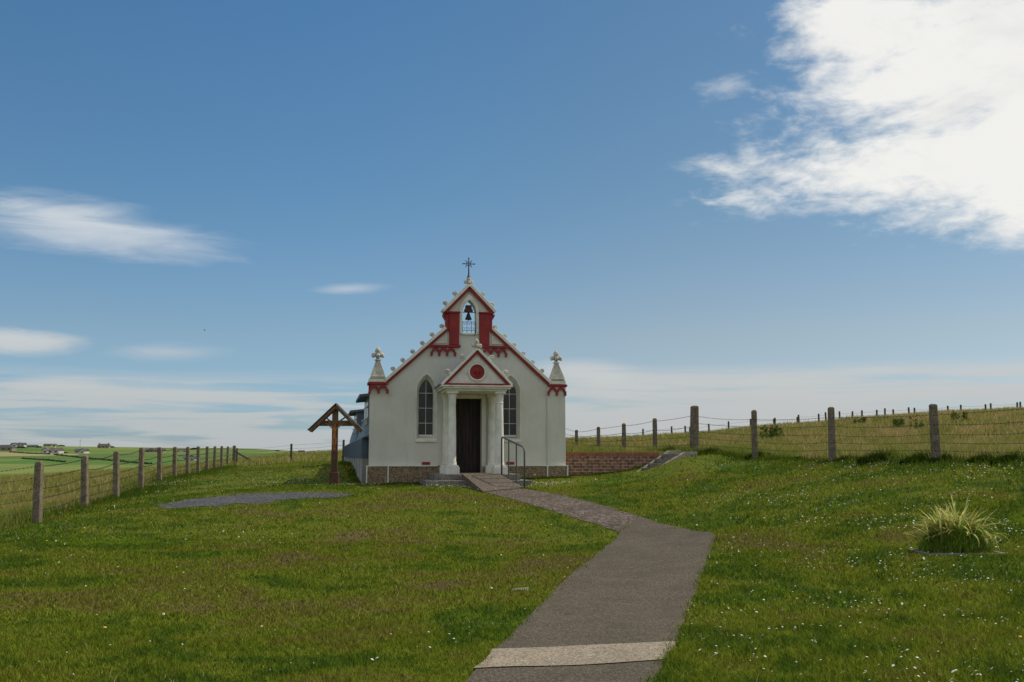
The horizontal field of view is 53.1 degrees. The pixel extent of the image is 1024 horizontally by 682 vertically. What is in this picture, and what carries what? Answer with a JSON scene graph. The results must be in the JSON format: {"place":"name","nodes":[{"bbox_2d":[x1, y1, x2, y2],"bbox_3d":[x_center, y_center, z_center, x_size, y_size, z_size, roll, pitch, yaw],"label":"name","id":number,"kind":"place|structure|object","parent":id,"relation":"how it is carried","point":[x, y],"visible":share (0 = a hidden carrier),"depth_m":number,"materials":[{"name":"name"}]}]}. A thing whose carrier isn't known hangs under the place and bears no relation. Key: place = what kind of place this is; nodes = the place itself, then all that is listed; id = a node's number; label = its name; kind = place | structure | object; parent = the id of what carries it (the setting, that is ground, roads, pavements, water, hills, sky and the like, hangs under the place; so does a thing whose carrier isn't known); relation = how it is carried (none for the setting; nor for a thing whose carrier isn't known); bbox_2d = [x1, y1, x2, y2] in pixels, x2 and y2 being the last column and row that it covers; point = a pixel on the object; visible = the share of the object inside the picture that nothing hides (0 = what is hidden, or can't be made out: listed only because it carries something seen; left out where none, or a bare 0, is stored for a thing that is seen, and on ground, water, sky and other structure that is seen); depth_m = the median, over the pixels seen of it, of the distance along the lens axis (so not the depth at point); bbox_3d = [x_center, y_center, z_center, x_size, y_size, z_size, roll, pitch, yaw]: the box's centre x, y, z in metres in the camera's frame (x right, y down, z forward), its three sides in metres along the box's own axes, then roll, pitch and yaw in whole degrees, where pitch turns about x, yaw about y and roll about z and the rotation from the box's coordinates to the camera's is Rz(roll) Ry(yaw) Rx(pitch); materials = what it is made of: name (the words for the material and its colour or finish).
{"place":"outdoors","nodes":[
{"label":"outdoors","id":0,"kind":"place"},
{"bbox_2d":[0,419,1023,681],"bbox_3d":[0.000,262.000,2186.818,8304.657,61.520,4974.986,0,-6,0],"label":"ground","id":1,"kind":"structure","parent":0,"point":[12,461],"depth_m":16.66,"materials":[{"name":"green plant"}]},
{"bbox_2d":[0,445,16,450],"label":"barn","id":2,"kind":"structure","parent":1,"relation":"on","point":[7,448],"depth_m":709.51,"materials":[{"name":"stone"}]},
{"bbox_2d":[10,442,26,446],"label":"farmhouse","id":3,"kind":"object","parent":1,"relation":"on","point":[19,444],"visible":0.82,"depth_m":1025.54,"materials":[{"name":"grey tile"}]},
{"bbox_2d":[9,451,49,453],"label":"field dyke","id":4,"kind":"structure","parent":1,"relation":"on","point":[28,452],"depth_m":594.11,"materials":[{"name":"grey stone"}]},
{"bbox_2d":[20,457,65,461],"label":"field dyke","id":5,"kind":"structure","parent":1,"relation":"on","point":[44,459],"depth_m":421.06,"materials":[{"name":"grey plant"}]},
{"bbox_2d":[41,447,63,452],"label":"bungalow","id":6,"kind":"object","parent":1,"relation":"on","point":[51,450],"visible":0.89,"depth_m":617.59,"materials":[{"name":"white tile"}]},
{"bbox_2d":[73,448,89,452],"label":"bungalow","id":7,"kind":"object","parent":1,"relation":"on","point":[83,450],"visible":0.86,"depth_m":630.37,"materials":[{"name":"grey tile"}]},
{"bbox_2d":[54,454,152,463],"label":"field dyke","id":8,"kind":"structure","parent":1,"relation":"on","point":[126,461],"depth_m":425.50,"materials":[{"name":"grey plant"}]},
{"bbox_2d":[97,443,110,447],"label":"house","id":9,"kind":"structure","parent":1,"relation":"on","point":[99,445],"depth_m":1013.01,"materials":[{"name":"stone"}]},
{"bbox_2d":[0,445,254,522],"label":"wire fence","id":10,"kind":"object","parent":1,"relation":"on","point":[37,507],"visible":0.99,"depth_m":27.62,"materials":[{"name":"wood"}]},
{"bbox_2d":[145,447,165,451],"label":"farmstead","id":11,"kind":"structure","parent":1,"relation":"on","point":[152,449],"depth_m":726.06,"materials":[{"name":"stone"}]},
{"bbox_2d":[182,455,195,459],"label":"cottage","id":12,"kind":"structure","parent":1,"relation":"on","point":[192,457],"depth_m":440.12,"materials":[{"name":"grey tile"}]},
{"bbox_2d":[154,492,351,508],"bbox_3d":[-6.067,3.705,23.599,4.336,0.371,2.818,6,-9,-44],"label":"gravel patch","id":13,"kind":"object","parent":1,"relation":"on","point":[257,498],"visible":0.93,"depth_m":23.44,"materials":[{"name":"grey gravel"}]},
{"bbox_2d":[236,440,344,462],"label":"wire fence","id":14,"kind":"object","parent":1,"relation":"on","point":[291,448],"visible":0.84,"depth_m":61.55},
{"bbox_2d":[307,403,363,484],"bbox_3d":[-4.731,2.806,27.451,1.480,2.262,0.380,0,-6,-4],"label":"wayside cross","id":15,"kind":"object","parent":1,"relation":"on","point":[334,423],"visible":0.98,"depth_m":27.38,"materials":[{"name":"orange wood"}]},
{"bbox_2d":[344,258,567,486],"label":"chapel","id":16,"kind":"structure","parent":1,"relation":"on","point":[448,403],"depth_m":29.45,"materials":[{"name":"white paint"}]},
{"bbox_2d":[415,373,436,441],"bbox_3d":[-2.462,1.904,29.337,0.624,1.980,0.275,1,-6,-10],"label":"window","id":17,"kind":"structure","parent":16,"relation":"in","point":[426,395],"depth_m":29.40,"materials":[{"name":"grey glass"}]},
{"bbox_2d":[456,399,479,472],"bbox_3d":[-1.292,2.736,29.620,0.758,2.120,0.110,1,-6,-10],"label":"door","id":18,"kind":"structure","parent":16,"relation":"in","point":[467,410],"depth_m":29.63,"materials":[{"name":"brown wood"}]},
{"bbox_2d":[503,374,520,441],"bbox_3d":[-0.061,1.953,29.773,0.624,1.980,0.275,1,-6,-10],"label":"window","id":19,"kind":"structure","parent":16,"relation":"in","point":[512,398],"depth_m":29.84,"materials":[{"name":"grey glass"}]},
{"bbox_2d":[460,473,522,491],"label":"entrance ramp","id":20,"kind":"structure","parent":1,"relation":"on","point":[485,482],"depth_m":26.73,"materials":[{"name":"concrete"}]},
{"bbox_2d":[501,436,524,488],"bbox_3d":[0.024,3.313,27.121,0.048,1.587,1.192,4,-8,-32],"label":"handrail","id":21,"kind":"object","parent":20,"relation":"on","point":[502,437],"visible":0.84,"depth_m":27.27,"materials":[{"name":"grey metal"}]},
{"bbox_2d":[0,406,1023,530],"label":"meadow grass","id":22,"kind":"structure","parent":1,"relation":"on","point":[809,430],"depth_m":40.13,"materials":[{"name":"green plant"}]},
{"bbox_2d":[0,450,1023,535],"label":"rank grass","id":23,"kind":"structure","parent":1,"relation":"on","point":[137,490],"depth_m":27.97,"materials":[{"name":"green plant"}]},
{"bbox_2d":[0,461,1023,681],"bbox_3d":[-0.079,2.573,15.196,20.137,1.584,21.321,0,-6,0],"label":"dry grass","id":24,"kind":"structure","parent":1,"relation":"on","point":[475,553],"depth_m":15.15,"materials":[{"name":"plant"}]},
{"bbox_2d":[5,458,1023,681],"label":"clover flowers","id":25,"kind":"object","parent":1,"relation":"on","point":[768,627],"visible":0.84,"depth_m":14.12,"materials":[{"name":"white plant"}]},
{"bbox_2d":[46,462,1021,647],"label":"buttercups","id":26,"kind":"object","parent":1,"relation":"on","point":[437,483],"visible":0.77,"depth_m":31.31,"materials":[{"name":"yellow plant"}]},
{"bbox_2d":[566,452,658,475],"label":"brick wall","id":27,"kind":"structure","parent":1,"relation":"on","point":[582,463],"depth_m":30.54,"materials":[{"name":"brick"}]},
{"bbox_2d":[565,416,689,449],"bbox_3d":[3.994,4.039,42.165,0.271,2.114,19.809,1,-6,-10],"label":"wire fence","id":28,"kind":"object","parent":1,"relation":"on","point":[654,427],"visible":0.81,"depth_m":39.94,"materials":[{"name":"concrete"}]},
{"bbox_2d":[636,451,696,471],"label":"concrete steps","id":29,"kind":"structure","parent":1,"relation":"on","point":[666,457],"depth_m":30.09,"materials":[{"name":"grey concrete"}]},
{"bbox_2d":[656,444,679,451],"bbox_3d":[5.316,3.592,33.946,1.468,0.466,0.730,0,-6,0],"label":"grass tussock","id":30,"kind":"object","parent":1,"relation":"on","point":[662,449],"depth_m":33.91,"materials":[{"name":"green plant"}]},
{"bbox_2d":[698,446,720,453],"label":"grass tussock","id":31,"kind":"object","parent":1,"relation":"on","point":[712,449],"depth_m":31.18,"materials":[{"name":"green plant"}]},
{"bbox_2d":[744,449,769,459],"bbox_3d":[7.007,3.171,28.759,1.099,0.356,0.510,0,-6,0],"label":"grass tussock","id":32,"kind":"object","parent":1,"relation":"on","point":[759,454],"depth_m":28.70,"materials":[{"name":"green plant"}]},
{"bbox_2d":[760,425,773,438],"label":"weed","id":33,"kind":"object","parent":1,"relation":"on","point":[765,431],"visible":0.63,"depth_m":44.95,"materials":[{"name":"green plant"}]},
{"bbox_2d":[768,425,783,438],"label":"weed","id":34,"kind":"object","parent":1,"relation":"on","point":[774,433],"visible":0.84,"depth_m":44.53,"materials":[{"name":"green plant"}]},
{"bbox_2d":[642,402,1020,434],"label":"hill fence","id":35,"kind":"object","parent":1,"relation":"on","point":[877,411],"visible":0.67,"depth_m":58.86,"materials":[{"name":"metal"}]},
{"bbox_2d":[833,453,857,461],"bbox_3d":[8.159,2.809,24.707,0.860,0.286,0.408,0,-6,0],"label":"grass tussock","id":36,"kind":"object","parent":1,"relation":"on","point":[838,459],"depth_m":24.67,"materials":[{"name":"green plant"}]},
{"bbox_2d":[690,404,1023,461],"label":"wire fence","id":37,"kind":"object","parent":1,"relation":"on","point":[935,442],"visible":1,"depth_m":25.02,"materials":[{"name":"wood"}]},
{"bbox_2d":[853,418,865,423],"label":"weed","id":38,"kind":"object","parent":1,"relation":"on","point":[859,420],"visible":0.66,"depth_m":51.18,"materials":[{"name":"green plant"}]},
{"bbox_2d":[856,446,902,463],"bbox_3d":[8.522,2.593,23.469,1.343,0.438,0.660,0,-6,0],"label":"grass tussock","id":39,"kind":"object","parent":1,"relation":"on","point":[872,457],"depth_m":23.36,"materials":[{"name":"green plant"}]},
{"bbox_2d":[891,418,904,427],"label":"weed","id":40,"kind":"object","parent":1,"relation":"on","point":[900,422],"visible":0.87,"depth_m":45.98,"materials":[{"name":"green plant"}]},
{"bbox_2d":[899,449,930,464],"bbox_3d":[8.911,2.485,22.135,1.177,0.385,0.591,0,-6,0],"label":"grass tussock","id":41,"kind":"object","parent":1,"relation":"on","point":[920,456],"depth_m":22.05,"materials":[{"name":"green plant"}]},
{"bbox_2d":[908,415,923,429],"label":"weed","id":42,"kind":"object","parent":1,"relation":"on","point":[920,422],"visible":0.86,"depth_m":43.72,"materials":[{"name":"green plant"}]},
{"bbox_2d":[926,452,957,463],"bbox_3d":[9.111,2.425,21.429,0.966,0.322,0.489,0,-6,0],"label":"grass tussock","id":43,"kind":"object","parent":1,"relation":"on","point":[934,460],"depth_m":21.35,"materials":[{"name":"green plant"}]},
{"bbox_2d":[900,493,1006,552],"bbox_3d":[5.583,2.314,12.990,1.384,0.779,0.926,0,-6,0],"label":"strap leaf plant","id":44,"kind":"object","parent":1,"relation":"on","point":[953,533],"visible":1,"depth_m":12.83,"materials":[{"name":"green plant"}]},
{"bbox_2d":[907,548,1004,555],"bbox_3d":[5.629,2.733,12.984,0.979,0.145,0.655,0,-6,0],"label":"bed edging","id":45,"kind":"object","parent":1,"relation":"on","point":[935,554],"visible":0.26,"depth_m":12.67,"materials":[{"name":"stone"}]},
{"bbox_2d":[951,411,968,420],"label":"weed","id":46,"kind":"object","parent":1,"relation":"on","point":[963,415],"visible":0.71,"depth_m":47.24,"materials":[{"name":"green plant"}]},
{"bbox_2d":[963,450,999,463],"bbox_3d":[9.431,2.290,20.302,0.963,0.326,0.482,0,-6,0],"label":"grass tussock","id":47,"kind":"object","parent":1,"relation":"on","point":[982,456],"depth_m":20.25,"materials":[{"name":"green plant"}]},
{"bbox_2d":[987,448,1023,464],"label":"grass tussock","id":48,"kind":"object","parent":1,"relation":"on","point":[1009,456],"depth_m":19.54,"materials":[{"name":"green plant"}]},
{"bbox_2d":[0,0,1023,451],"label":"sky","id":49,"kind":"structure","parent":0,"point":[215,215],"materials":[{"name":"blue"}]},
{"bbox_2d":[485,488,637,532],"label":"gravel path","id":50,"kind":"structure","parent":0,"point":[607,517],"depth_m":21.39,"materials":[{"name":"grey gravel"}]},
{"bbox_2d":[466,516,715,681],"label":"path","id":51,"kind":"structure","parent":0,"point":[632,583],"depth_m":11.10,"materials":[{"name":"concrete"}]},
{"bbox_2d":[473,641,675,670],"bbox_3d":[0.566,2.567,8.212,1.887,0.132,0.738,1,-7,-11],"label":"pale concrete strip","id":52,"kind":"object","parent":51,"relation":"on","point":[580,654],"visible":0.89,"depth_m":8.19,"materials":[{"name":"beige concrete"}]}
]}

